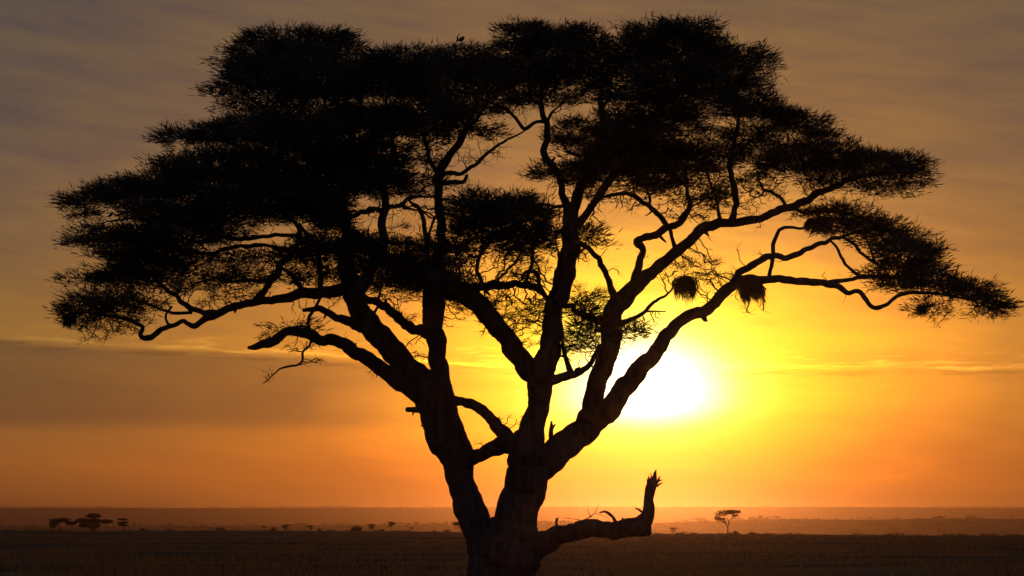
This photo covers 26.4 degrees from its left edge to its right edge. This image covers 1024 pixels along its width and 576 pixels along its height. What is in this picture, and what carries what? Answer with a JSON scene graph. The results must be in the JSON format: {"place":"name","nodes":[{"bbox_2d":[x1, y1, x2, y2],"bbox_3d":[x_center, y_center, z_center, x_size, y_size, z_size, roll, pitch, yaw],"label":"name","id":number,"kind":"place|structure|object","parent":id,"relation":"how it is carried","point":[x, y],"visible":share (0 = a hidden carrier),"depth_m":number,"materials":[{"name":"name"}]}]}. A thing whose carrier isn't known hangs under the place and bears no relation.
{"place":"outdoors","nodes":[
{"label":"outdoors","id":0,"kind":"place"},
{"bbox_2d":[0,507,1023,575],"bbox_3d":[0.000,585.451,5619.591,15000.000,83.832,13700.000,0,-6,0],"label":"ground","id":1,"kind":"structure","parent":0,"point":[363,516],"depth_m":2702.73,"materials":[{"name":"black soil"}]},
{"bbox_2d":[49,518,76,529],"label":"distant acacia","id":2,"kind":"object","parent":1,"relation":"on","point":[53,522],"visible":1,"depth_m":530.98,"materials":[{"name":"black plant"}]},
{"bbox_2d":[75,513,113,529],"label":"distant acacia","id":3,"kind":"object","parent":1,"relation":"on","point":[85,523],"visible":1,"depth_m":530.10,"materials":[{"name":"black plant"}]},
{"bbox_2d":[116,518,128,528],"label":"distant acacia","id":4,"kind":"object","parent":1,"relation":"on","point":[121,524],"visible":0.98,"depth_m":529.43,"materials":[{"name":"black plant"}]},
{"bbox_2d":[0,505,1023,533],"bbox_3d":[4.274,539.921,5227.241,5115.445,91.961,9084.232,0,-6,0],"label":"distant woodland","id":5,"kind":"object","parent":1,"relation":"on","point":[457,527],"visible":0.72,"depth_m":3213.36,"materials":[{"name":"black plant"}]},
{"bbox_2d":[41,8,1023,575],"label":"acacia tree","id":6,"kind":"object","parent":1,"relation":"on","point":[183,196],"visible":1,"depth_m":49.84,"materials":[{"name":"black plant"}]},
{"bbox_2d":[61,313,78,328],"bbox_3d":[-10.029,0.776,49.513,0.478,0.435,0.440,-5,-8,38],"label":"bird nest","id":7,"kind":"object","parent":6,"relation":"on","point":[69,324],"visible":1,"depth_m":49.44,"materials":[{"name":"black plant"}]},
{"bbox_2d":[456,33,464,41],"bbox_3d":[-1.282,-6.214,54.304,0.254,0.266,0.128,0,-6,0],"label":"bird","id":8,"kind":"object","parent":6,"relation":"on","point":[461,38],"visible":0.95,"depth_m":54.26},
{"bbox_2d":[671,275,698,305],"bbox_3d":[4.035,0.091,50.881,0.709,0.786,0.616,0,-6,0],"label":"bird nest","id":9,"kind":"object","parent":6,"relation":"hanging from","point":[679,288],"visible":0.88,"depth_m":50.82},
{"bbox_2d":[734,279,766,307],"bbox_3d":[5.461,0.150,50.095,0.694,0.693,0.754,-6,-8,43],"label":"bird nest","id":10,"kind":"object","parent":6,"relation":"hanging from","point":[748,289],"visible":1,"depth_m":49.98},
{"bbox_2d":[803,216,833,239],"bbox_3d":[7.533,-1.458,53.819,0.850,0.636,0.812,0,-6,0],"label":"bird nest","id":11,"kind":"object","parent":6,"relation":"on","point":[812,222],"visible":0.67,"depth_m":53.71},
{"bbox_2d":[915,304,927,317],"bbox_3d":[9.173,0.498,48.788,0.426,0.444,0.422,0,-6,0],"label":"foliage","id":12,"kind":"object","parent":6,"relation":"on","point":[921,311],"visible":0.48,"depth_m":48.77,"materials":[{"name":"black plant"}]},
{"bbox_2d":[714,509,740,533],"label":"distant acacia","id":13,"kind":"object","parent":1,"relation":"on","point":[733,513],"visible":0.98,"depth_m":352.12,"materials":[{"name":"brown plant"}]},
{"bbox_2d":[0,0,1023,507],"label":"sky","id":14,"kind":"structure","parent":0,"point":[822,396],"materials":[{"name":"orange"}]}
]}

